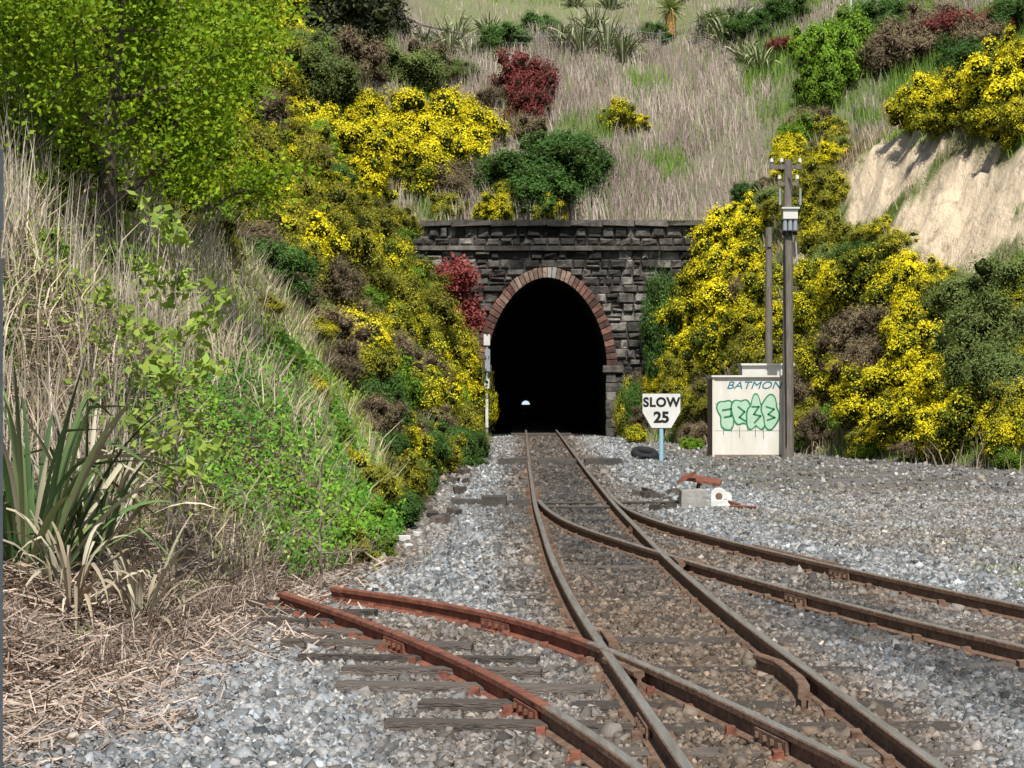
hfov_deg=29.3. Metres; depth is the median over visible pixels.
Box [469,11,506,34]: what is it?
flax plant
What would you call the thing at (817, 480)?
yard weeds
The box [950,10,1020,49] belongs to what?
dry twiggy shrub
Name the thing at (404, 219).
broom bush
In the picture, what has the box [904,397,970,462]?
gorse bush
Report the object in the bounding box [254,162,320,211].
broom bush
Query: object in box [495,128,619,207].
evergreen shrub
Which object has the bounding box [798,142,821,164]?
broom bush
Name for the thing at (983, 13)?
red leaf shrub
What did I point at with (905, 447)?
dry twiggy shrub
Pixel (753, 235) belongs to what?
gorse bush
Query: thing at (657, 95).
dry hill grass
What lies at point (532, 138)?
evergreen shrub
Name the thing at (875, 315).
dry twiggy shrub
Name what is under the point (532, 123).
dry twiggy shrub
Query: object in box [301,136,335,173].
dry twiggy shrub
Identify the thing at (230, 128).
leafy green shrub
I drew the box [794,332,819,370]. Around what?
broom bush
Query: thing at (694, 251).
gorse bush
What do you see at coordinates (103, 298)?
sapling
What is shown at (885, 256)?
evergreen shrub
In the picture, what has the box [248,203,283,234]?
light green shrub
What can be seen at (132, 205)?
leafy green shrub
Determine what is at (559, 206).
gorse bush
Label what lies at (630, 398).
evergreen shrub
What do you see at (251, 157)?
gorse bush
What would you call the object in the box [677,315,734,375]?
gorse bush
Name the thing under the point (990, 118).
gorse bush
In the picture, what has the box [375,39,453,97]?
willow shrub
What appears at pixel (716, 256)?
gorse bush
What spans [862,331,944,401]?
gorse bush
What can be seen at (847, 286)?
gorse bush
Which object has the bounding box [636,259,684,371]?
evergreen shrub
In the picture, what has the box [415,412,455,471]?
evergreen shrub
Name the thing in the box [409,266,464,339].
broom bush
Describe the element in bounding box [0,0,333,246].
leafy tree
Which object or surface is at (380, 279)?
broom bush
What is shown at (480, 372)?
broom bush
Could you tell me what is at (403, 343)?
dry twiggy shrub
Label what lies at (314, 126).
light green shrub
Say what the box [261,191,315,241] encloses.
broom bush
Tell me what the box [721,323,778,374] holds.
broom bush
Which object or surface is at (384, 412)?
dry twiggy shrub
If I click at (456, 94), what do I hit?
gorse bush
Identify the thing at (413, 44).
dry twiggy shrub
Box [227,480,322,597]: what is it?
bare twig shrub
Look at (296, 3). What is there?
gorse bush
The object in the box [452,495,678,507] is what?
railway sleepers
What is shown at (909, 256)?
gorse bush
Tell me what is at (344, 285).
dry twiggy shrub
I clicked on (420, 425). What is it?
dry twiggy shrub
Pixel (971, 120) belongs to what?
gorse bush
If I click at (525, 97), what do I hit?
red leaf shrub
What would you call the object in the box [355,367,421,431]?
evergreen shrub
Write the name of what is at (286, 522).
light green shrub
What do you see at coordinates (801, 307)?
gorse bush
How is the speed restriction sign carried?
on the ground at (962, 204)
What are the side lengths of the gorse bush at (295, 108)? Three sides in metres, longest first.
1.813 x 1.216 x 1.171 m
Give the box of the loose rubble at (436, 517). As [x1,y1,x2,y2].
[402,465,678,528]
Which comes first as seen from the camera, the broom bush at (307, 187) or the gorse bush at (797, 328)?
the broom bush at (307, 187)
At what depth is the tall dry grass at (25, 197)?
18.24 m
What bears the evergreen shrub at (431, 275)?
on the ground at (962, 204)
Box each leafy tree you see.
[0,0,136,54]
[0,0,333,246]
[20,0,324,122]
[71,0,333,246]
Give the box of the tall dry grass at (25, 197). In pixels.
[0,14,271,542]
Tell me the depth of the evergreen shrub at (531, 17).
85.92 m
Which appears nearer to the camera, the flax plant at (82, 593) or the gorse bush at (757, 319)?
the flax plant at (82, 593)
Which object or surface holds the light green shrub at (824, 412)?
on the ground at (962, 204)
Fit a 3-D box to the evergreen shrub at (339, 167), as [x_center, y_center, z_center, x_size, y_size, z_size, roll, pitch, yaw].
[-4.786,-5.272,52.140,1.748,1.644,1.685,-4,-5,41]
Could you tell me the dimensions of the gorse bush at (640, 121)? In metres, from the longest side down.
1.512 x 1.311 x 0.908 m
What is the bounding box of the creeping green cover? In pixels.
[113,324,415,581]
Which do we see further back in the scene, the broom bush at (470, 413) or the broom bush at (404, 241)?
the broom bush at (404, 241)
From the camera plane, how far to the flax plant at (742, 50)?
78.48 m
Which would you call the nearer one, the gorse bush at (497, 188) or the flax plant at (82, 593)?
the flax plant at (82, 593)
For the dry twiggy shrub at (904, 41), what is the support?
on the ground at (962, 204)
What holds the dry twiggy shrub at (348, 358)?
on the ground at (962, 204)
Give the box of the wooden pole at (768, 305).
[765,227,772,362]
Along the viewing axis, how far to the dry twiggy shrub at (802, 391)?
49.52 m
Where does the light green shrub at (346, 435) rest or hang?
on the ground at (962, 204)
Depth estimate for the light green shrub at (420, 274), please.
58.59 m
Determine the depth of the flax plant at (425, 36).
83.53 m
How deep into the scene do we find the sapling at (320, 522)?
16.28 m
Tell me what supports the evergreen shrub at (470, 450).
on the ground at (962, 204)
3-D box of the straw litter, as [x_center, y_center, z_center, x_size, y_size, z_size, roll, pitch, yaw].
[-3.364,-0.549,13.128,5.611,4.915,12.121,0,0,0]
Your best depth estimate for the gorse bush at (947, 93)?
51.77 m
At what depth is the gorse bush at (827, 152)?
58.54 m
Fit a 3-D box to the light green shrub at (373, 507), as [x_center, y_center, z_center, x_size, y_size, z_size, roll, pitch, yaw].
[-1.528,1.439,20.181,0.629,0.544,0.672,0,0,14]
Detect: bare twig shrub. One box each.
[119,440,243,603]
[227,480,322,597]
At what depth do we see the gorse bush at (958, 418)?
41.73 m
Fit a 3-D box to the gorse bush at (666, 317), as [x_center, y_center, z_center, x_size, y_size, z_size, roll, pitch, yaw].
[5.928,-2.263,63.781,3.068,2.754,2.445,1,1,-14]
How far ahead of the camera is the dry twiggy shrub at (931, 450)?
42.34 m
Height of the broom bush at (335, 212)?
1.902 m
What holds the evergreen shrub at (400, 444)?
on the ground at (962, 204)
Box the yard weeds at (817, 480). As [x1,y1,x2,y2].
[647,456,1023,582]
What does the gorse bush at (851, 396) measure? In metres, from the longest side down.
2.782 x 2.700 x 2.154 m
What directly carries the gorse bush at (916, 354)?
on the ground at (962, 204)
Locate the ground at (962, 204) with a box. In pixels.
[0,0,1023,767]
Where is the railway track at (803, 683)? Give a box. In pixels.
[267,413,1023,767]
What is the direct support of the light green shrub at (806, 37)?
on the ground at (962, 204)
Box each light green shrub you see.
[24,226,72,264]
[92,243,147,274]
[205,195,241,231]
[234,395,272,415]
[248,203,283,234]
[249,113,267,127]
[253,506,291,532]
[273,355,303,374]
[276,480,316,509]
[303,115,338,154]
[318,506,358,542]
[325,417,359,442]
[331,142,354,170]
[344,499,393,537]
[361,283,390,315]
[368,534,399,555]
[374,347,427,414]
[395,225,418,258]
[410,263,433,287]
[435,330,451,348]
[448,384,472,403]
[676,437,704,449]
[773,109,815,145]
[784,19,821,71]
[789,18,866,95]
[789,60,851,110]
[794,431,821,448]
[818,0,877,47]
[818,401,839,434]
[854,442,878,458]
[988,446,1023,469]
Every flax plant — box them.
[3,358,181,585]
[3,375,223,569]
[3,501,171,635]
[71,508,241,635]
[411,26,437,45]
[422,15,473,53]
[429,9,478,40]
[453,33,494,60]
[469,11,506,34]
[536,15,583,48]
[546,5,607,53]
[559,0,584,6]
[566,0,626,37]
[583,11,640,53]
[594,27,652,61]
[597,0,627,9]
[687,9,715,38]
[688,8,736,45]
[714,4,759,20]
[721,34,763,61]
[733,40,780,74]
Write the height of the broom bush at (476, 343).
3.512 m
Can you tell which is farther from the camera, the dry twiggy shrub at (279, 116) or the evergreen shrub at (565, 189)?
the evergreen shrub at (565, 189)
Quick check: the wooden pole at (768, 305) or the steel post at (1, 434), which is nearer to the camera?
the steel post at (1, 434)
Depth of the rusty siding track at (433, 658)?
11.06 m
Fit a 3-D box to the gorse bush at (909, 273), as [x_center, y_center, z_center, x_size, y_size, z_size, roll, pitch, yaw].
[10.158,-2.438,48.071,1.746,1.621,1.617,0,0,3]
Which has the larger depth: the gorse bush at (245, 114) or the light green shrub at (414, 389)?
the gorse bush at (245, 114)
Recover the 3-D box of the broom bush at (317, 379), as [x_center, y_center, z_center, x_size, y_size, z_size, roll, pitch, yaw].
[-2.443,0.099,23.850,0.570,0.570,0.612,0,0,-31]
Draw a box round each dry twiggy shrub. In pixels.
[236,215,288,245]
[250,82,295,137]
[254,83,286,127]
[272,269,329,314]
[297,298,383,354]
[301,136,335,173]
[317,252,370,309]
[320,332,366,392]
[330,21,393,89]
[332,297,371,316]
[350,391,413,436]
[355,291,387,317]
[382,180,395,206]
[391,327,427,372]
[394,407,434,439]
[398,29,455,90]
[414,347,457,390]
[416,155,487,202]
[434,402,457,428]
[469,85,509,109]
[508,112,550,140]
[626,404,648,431]
[627,364,662,392]
[675,420,706,445]
[688,373,713,417]
[725,273,757,305]
[750,173,780,189]
[782,104,836,131]
[794,366,828,408]
[794,404,835,446]
[807,140,821,149]
[809,329,861,376]
[820,301,885,354]
[824,331,892,384]
[828,404,864,431]
[845,301,893,348]
[853,31,894,75]
[865,11,948,79]
[887,438,922,461]
[901,0,967,39]
[923,440,956,460]
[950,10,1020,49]
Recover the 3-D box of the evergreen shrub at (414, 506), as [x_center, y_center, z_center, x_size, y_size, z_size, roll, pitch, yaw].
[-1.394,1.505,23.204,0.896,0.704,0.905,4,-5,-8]
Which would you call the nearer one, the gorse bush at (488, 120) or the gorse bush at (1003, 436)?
the gorse bush at (1003, 436)
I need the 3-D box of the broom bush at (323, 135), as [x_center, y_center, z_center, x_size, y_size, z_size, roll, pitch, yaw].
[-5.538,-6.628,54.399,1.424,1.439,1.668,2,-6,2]
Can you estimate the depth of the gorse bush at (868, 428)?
45.04 m
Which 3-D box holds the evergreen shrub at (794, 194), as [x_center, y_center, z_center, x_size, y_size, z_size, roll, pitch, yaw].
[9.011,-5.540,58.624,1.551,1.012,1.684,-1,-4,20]
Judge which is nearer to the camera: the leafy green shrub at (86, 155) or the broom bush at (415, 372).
the leafy green shrub at (86, 155)
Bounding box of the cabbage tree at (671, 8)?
[655,0,685,39]
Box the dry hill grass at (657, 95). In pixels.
[142,0,1023,220]
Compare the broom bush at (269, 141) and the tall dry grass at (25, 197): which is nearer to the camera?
the tall dry grass at (25, 197)
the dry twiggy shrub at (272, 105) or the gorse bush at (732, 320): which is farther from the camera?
the gorse bush at (732, 320)
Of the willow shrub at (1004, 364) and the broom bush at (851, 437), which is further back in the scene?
the broom bush at (851, 437)
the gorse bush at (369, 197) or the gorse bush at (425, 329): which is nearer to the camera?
the gorse bush at (425, 329)
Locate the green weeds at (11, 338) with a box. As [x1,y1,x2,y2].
[3,277,296,649]
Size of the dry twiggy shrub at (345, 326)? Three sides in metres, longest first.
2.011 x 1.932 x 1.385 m
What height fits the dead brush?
2.788 m
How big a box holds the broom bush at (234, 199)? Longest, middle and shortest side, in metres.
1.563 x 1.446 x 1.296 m
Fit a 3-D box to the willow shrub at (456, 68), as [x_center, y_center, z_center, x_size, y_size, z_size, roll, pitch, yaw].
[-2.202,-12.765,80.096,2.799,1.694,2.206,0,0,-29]
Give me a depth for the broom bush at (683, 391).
57.18 m
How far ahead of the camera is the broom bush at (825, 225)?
54.73 m
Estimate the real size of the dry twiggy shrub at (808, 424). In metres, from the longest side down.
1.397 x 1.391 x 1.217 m
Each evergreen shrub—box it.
[237,234,322,305]
[318,159,358,195]
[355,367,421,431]
[370,427,423,467]
[390,485,428,528]
[410,462,441,495]
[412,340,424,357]
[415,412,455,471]
[417,253,438,281]
[442,423,481,467]
[466,148,568,200]
[466,426,491,464]
[473,18,538,57]
[494,166,587,219]
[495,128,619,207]
[513,124,599,155]
[514,7,562,35]
[562,139,619,190]
[614,378,642,437]
[634,19,674,43]
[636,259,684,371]
[642,285,684,386]
[719,7,784,42]
[726,178,764,207]
[752,0,818,26]
[792,186,804,202]
[821,239,871,278]
[850,0,922,34]
[856,238,894,265]
[930,28,995,78]
[972,0,1023,41]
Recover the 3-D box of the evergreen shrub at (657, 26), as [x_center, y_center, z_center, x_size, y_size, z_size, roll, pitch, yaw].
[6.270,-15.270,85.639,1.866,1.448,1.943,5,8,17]
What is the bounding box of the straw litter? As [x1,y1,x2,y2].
[1,195,438,767]
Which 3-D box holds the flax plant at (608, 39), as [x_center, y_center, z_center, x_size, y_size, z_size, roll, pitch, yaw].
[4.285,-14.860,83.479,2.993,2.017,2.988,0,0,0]
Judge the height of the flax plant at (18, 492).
1.601 m
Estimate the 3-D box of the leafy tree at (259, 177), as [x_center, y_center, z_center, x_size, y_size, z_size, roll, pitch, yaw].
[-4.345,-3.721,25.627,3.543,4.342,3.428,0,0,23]
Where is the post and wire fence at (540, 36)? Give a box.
[398,0,763,53]
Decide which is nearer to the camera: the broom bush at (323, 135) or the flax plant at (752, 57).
the broom bush at (323, 135)
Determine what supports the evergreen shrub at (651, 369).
on the ground at (962, 204)
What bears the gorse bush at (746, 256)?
on the ground at (962, 204)
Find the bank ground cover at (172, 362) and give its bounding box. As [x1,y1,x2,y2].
[1,21,444,574]
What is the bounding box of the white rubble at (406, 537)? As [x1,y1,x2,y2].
[397,531,422,547]
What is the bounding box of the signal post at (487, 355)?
[484,334,489,432]
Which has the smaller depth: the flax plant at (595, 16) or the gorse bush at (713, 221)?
the gorse bush at (713, 221)
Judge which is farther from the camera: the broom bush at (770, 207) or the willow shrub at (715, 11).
the willow shrub at (715, 11)
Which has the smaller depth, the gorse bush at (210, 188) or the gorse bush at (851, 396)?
the gorse bush at (210, 188)
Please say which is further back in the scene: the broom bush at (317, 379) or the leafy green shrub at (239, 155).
the leafy green shrub at (239, 155)
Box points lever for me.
[677,471,755,508]
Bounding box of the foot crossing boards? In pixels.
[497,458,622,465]
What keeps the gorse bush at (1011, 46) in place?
on the ground at (962, 204)
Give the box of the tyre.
[631,446,658,458]
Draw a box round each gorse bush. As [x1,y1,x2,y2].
[191,160,222,210]
[234,98,259,130]
[237,130,269,180]
[251,116,306,176]
[255,0,308,27]
[258,203,354,264]
[276,95,302,121]
[278,14,316,37]
[286,96,350,134]
[312,109,394,185]
[317,163,351,188]
[324,153,371,199]
[329,274,375,315]
[336,302,394,352]
[341,82,394,125]
[341,444,365,458]
[353,162,399,201]
[354,228,412,272]
[355,95,420,143]
[361,120,436,193]
[363,190,376,206]
[367,229,383,254]
[375,81,479,137]
[376,313,398,337]
[382,294,428,346]
[389,145,461,204]
[390,409,434,463]
[392,260,427,311]
[394,112,473,165]
[396,356,443,419]
[408,304,438,327]
[412,360,464,426]
[416,315,452,381]
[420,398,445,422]
[422,81,478,125]
[434,120,494,168]
[446,348,482,383]
[448,352,464,388]
[450,360,491,411]
[455,97,514,148]
[470,188,514,220]
[477,370,498,433]
[487,179,523,211]
[530,192,569,219]
[597,95,639,135]
[621,423,649,442]
[625,113,652,131]
[640,371,663,392]
[646,283,700,333]
[653,350,682,369]
[660,311,705,362]
[673,249,730,314]
[677,273,752,332]
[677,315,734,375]
[685,202,744,248]
[688,237,711,264]
[692,354,726,379]
[693,218,759,279]
[714,235,780,297]
[717,293,763,340]
[718,191,768,241]
[733,231,761,246]
[736,257,782,308]
[737,290,793,342]
[745,261,761,276]
[764,296,815,345]
[766,130,807,160]
[768,148,803,182]
[775,193,839,237]
[793,243,835,293]
[793,277,827,334]
[796,327,842,396]
[805,247,861,316]
[806,229,846,257]
[810,353,845,406]
[811,112,848,143]
[814,140,854,166]
[825,235,896,313]
[826,356,911,430]
[855,414,900,451]
[859,264,916,318]
[859,386,931,452]
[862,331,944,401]
[863,214,890,239]
[875,246,923,284]
[875,286,928,357]
[879,91,914,136]
[886,308,958,383]
[889,69,959,125]
[891,254,958,307]
[902,342,961,415]
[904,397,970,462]
[905,101,963,140]
[925,380,995,460]
[926,62,970,120]
[939,379,969,409]
[953,102,1003,136]
[954,35,1023,111]
[973,397,1023,461]
[976,96,1023,154]
[983,23,1023,78]
[994,276,1023,307]
[1004,286,1023,314]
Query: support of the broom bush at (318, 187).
on the ground at (962, 204)
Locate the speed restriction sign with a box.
[642,393,680,459]
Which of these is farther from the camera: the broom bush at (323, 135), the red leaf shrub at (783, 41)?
the red leaf shrub at (783, 41)
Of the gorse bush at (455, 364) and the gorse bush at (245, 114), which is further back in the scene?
the gorse bush at (455, 364)
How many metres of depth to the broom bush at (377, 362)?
32.54 m
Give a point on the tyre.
(643, 452)
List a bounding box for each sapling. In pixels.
[59,279,177,449]
[99,190,242,587]
[276,426,388,589]
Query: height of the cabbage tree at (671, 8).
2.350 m
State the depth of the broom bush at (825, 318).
50.59 m
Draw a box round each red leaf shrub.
[488,45,562,101]
[498,82,555,129]
[764,34,794,56]
[920,4,974,53]
[964,5,1017,32]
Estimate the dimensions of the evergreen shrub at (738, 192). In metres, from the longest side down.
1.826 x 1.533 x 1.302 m
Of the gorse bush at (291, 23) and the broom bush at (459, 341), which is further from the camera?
the gorse bush at (291, 23)
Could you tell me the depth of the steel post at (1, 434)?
4.01 m
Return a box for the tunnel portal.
[411,219,705,435]
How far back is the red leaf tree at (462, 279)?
60.96 m
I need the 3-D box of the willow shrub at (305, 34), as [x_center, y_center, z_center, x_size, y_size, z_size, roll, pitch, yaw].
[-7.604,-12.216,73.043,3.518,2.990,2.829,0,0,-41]
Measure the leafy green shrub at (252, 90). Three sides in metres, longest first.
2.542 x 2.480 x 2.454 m
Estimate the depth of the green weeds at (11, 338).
16.43 m
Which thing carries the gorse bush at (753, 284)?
on the ground at (962, 204)
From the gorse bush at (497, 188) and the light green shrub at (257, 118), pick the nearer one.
the light green shrub at (257, 118)
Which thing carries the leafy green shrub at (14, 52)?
on the ground at (962, 204)
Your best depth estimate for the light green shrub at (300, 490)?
18.50 m
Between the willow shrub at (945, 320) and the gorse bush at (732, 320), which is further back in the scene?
the gorse bush at (732, 320)
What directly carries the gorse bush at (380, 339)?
on the ground at (962, 204)
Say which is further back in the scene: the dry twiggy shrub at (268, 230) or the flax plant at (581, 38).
the flax plant at (581, 38)
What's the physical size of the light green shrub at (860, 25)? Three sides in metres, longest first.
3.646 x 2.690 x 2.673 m
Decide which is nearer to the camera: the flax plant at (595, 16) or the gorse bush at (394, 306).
the gorse bush at (394, 306)
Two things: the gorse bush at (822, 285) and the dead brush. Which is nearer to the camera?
the dead brush
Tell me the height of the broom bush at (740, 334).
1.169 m
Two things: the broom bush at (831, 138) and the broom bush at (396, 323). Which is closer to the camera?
the broom bush at (396, 323)
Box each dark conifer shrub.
[280,0,399,47]
[286,0,333,29]
[330,0,391,46]
[367,0,419,40]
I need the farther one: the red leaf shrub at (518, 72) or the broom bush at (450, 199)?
the red leaf shrub at (518, 72)
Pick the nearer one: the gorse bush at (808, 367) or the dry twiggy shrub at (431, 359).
the dry twiggy shrub at (431, 359)
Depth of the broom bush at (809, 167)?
57.54 m
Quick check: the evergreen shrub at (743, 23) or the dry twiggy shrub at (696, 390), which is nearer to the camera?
the dry twiggy shrub at (696, 390)
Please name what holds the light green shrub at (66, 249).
on the ground at (962, 204)
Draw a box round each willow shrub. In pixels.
[265,20,343,61]
[277,36,369,121]
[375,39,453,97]
[438,54,485,87]
[693,4,746,36]
[750,184,783,207]
[796,241,838,280]
[831,132,858,160]
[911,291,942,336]
[916,262,998,333]
[922,279,1023,362]
[927,296,984,343]
[935,323,1009,392]
[960,333,1023,407]
[963,245,1023,313]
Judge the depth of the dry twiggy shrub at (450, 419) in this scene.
42.46 m
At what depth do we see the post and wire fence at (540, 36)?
83.46 m
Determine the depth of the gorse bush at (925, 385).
43.45 m
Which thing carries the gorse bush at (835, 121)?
on the ground at (962, 204)
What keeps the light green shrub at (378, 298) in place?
on the ground at (962, 204)
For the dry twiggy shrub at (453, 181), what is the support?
on the ground at (962, 204)
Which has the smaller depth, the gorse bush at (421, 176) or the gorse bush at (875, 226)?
the gorse bush at (875, 226)
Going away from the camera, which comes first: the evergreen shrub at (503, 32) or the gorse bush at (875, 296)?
the gorse bush at (875, 296)
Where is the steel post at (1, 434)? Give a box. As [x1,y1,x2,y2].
[0,147,3,767]
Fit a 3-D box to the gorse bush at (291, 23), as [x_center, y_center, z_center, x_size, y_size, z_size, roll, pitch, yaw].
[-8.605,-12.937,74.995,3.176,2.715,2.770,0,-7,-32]
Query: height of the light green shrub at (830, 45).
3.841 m
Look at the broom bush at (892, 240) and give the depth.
50.05 m
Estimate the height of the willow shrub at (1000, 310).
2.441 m
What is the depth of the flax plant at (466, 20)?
86.15 m
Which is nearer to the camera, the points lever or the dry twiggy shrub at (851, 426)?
the points lever
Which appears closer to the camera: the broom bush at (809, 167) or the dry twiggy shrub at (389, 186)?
the broom bush at (809, 167)
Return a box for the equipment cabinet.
[737,363,794,374]
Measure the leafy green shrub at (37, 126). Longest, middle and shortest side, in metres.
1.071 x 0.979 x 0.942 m
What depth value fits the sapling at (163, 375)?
14.53 m
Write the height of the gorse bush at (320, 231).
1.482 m
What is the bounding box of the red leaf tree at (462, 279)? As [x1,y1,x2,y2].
[430,252,495,335]
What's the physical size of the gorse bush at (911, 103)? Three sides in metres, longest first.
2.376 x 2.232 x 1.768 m
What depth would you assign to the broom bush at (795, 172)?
59.04 m
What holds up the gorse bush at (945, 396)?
on the ground at (962, 204)
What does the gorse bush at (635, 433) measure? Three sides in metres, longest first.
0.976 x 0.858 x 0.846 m
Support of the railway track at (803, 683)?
on the railway sleepers
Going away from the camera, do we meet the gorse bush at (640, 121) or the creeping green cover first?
the creeping green cover
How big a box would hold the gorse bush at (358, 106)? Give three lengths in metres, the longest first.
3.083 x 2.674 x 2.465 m
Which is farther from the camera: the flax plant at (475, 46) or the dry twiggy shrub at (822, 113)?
the flax plant at (475, 46)
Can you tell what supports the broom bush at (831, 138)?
on the ground at (962, 204)
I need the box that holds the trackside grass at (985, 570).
[968,561,1023,587]
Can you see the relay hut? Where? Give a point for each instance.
(744, 415)
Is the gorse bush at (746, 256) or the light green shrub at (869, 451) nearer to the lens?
the light green shrub at (869, 451)
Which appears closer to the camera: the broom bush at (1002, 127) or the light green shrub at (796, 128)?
the broom bush at (1002, 127)
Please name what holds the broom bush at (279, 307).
on the ground at (962, 204)
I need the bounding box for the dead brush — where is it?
[3,279,396,675]
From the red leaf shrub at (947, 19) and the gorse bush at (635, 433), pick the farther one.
the red leaf shrub at (947, 19)
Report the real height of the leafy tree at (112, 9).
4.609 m
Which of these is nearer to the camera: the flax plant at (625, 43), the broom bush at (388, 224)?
the broom bush at (388, 224)
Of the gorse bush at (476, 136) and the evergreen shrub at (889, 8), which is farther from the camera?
the evergreen shrub at (889, 8)
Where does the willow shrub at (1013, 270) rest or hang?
on the ground at (962, 204)
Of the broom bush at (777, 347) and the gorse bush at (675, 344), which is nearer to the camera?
the broom bush at (777, 347)
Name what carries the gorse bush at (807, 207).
on the ground at (962, 204)
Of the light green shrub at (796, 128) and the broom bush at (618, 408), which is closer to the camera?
the broom bush at (618, 408)
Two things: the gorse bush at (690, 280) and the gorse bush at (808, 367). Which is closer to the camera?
the gorse bush at (808, 367)
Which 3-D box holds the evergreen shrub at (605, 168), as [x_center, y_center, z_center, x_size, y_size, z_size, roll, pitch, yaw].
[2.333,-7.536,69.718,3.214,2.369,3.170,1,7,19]
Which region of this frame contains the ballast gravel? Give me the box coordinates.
[3,430,1023,767]
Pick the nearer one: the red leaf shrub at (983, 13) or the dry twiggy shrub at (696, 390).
the dry twiggy shrub at (696, 390)
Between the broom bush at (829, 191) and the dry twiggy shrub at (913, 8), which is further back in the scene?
the dry twiggy shrub at (913, 8)
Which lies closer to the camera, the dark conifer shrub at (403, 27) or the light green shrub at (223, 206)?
the light green shrub at (223, 206)
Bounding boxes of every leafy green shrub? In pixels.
[0,30,99,120]
[0,97,58,163]
[5,153,73,215]
[25,114,118,200]
[67,0,167,101]
[71,168,147,235]
[108,88,186,156]
[122,138,196,207]
[207,40,269,117]
[211,103,238,143]
[219,1,299,61]
[225,141,256,184]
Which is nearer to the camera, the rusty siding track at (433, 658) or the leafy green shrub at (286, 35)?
the rusty siding track at (433, 658)
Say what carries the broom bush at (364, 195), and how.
on the ground at (962, 204)
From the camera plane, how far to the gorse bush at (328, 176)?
50.66 m
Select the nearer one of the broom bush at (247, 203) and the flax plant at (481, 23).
the broom bush at (247, 203)
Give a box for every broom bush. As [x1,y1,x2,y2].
[151,197,204,237]
[185,135,246,202]
[196,215,249,271]
[220,182,249,212]
[225,114,249,143]
[230,159,262,224]
[231,204,291,237]
[232,105,303,194]
[253,292,289,319]
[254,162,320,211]
[260,36,313,102]
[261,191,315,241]
[278,130,335,187]
[281,231,333,288]
[284,113,309,138]
[297,313,339,343]
[301,176,326,199]
[301,369,333,407]
[302,176,354,241]
[302,198,339,245]
[304,124,320,138]
[305,121,336,156]
[323,180,363,220]
[323,181,369,225]
[327,529,379,563]
[328,201,384,273]
[339,299,403,367]
[343,446,407,506]
[348,247,406,300]
[353,338,401,396]
[355,206,399,251]
[356,180,384,215]
[370,194,388,215]
[370,308,421,351]
[374,259,439,338]
[380,189,393,206]
[381,445,437,504]
[382,227,419,276]
[383,199,425,238]
[409,252,453,299]
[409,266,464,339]
[409,367,419,406]
[410,352,431,384]
[426,189,469,220]
[430,329,446,344]
[433,431,470,474]
[436,357,456,387]
[437,310,476,362]
[443,388,493,441]
[462,316,481,358]
[469,350,494,427]
[611,374,642,435]
[658,352,702,392]
[667,377,706,433]
[680,379,706,419]
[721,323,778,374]
[725,329,743,354]
[726,324,751,355]
[758,196,783,225]
[760,333,820,378]
[768,152,828,202]
[793,151,850,199]
[793,208,860,257]
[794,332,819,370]
[794,394,823,433]
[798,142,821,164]
[804,171,851,207]
[807,309,849,335]
[822,127,854,144]
[843,223,878,248]
[846,425,882,458]
[875,225,919,255]
[876,375,910,405]
[910,261,957,296]
[979,293,1018,339]
[980,375,1023,434]
[995,94,1023,137]
[1010,335,1023,356]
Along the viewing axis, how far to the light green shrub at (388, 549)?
19.53 m
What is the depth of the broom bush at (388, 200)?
62.07 m
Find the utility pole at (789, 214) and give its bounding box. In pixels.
[770,158,802,457]
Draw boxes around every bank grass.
[0,15,482,589]
[621,51,1023,471]
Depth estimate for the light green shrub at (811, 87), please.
70.53 m
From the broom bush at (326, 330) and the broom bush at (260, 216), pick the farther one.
the broom bush at (260, 216)
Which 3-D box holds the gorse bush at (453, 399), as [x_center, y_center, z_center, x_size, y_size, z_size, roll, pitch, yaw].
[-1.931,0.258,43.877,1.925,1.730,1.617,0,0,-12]
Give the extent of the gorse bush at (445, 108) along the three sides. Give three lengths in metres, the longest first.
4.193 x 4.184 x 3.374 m
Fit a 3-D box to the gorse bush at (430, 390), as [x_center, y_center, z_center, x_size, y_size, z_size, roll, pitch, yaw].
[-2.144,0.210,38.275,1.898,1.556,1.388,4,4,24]
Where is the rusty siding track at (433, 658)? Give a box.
[209,586,869,767]
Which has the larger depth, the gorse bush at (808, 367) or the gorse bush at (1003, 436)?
the gorse bush at (808, 367)
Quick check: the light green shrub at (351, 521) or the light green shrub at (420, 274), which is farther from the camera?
the light green shrub at (420, 274)
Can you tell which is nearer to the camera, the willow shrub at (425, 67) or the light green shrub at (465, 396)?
the light green shrub at (465, 396)
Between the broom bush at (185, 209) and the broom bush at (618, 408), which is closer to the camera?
the broom bush at (185, 209)
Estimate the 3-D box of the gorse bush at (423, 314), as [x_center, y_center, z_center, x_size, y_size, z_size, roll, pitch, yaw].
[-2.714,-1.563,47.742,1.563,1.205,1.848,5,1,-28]
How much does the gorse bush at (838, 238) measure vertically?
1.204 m
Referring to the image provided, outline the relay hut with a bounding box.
[706,375,781,456]
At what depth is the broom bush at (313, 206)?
40.91 m
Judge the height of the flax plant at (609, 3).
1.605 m
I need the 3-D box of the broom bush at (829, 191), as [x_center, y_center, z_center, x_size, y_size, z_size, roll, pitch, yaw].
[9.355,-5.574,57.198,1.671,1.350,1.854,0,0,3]
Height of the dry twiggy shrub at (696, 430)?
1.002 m
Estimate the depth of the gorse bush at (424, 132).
69.21 m
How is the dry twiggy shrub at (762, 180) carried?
on the ground at (962, 204)
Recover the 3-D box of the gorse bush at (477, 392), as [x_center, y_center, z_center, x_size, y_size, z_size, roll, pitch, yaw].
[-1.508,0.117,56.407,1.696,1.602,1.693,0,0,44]

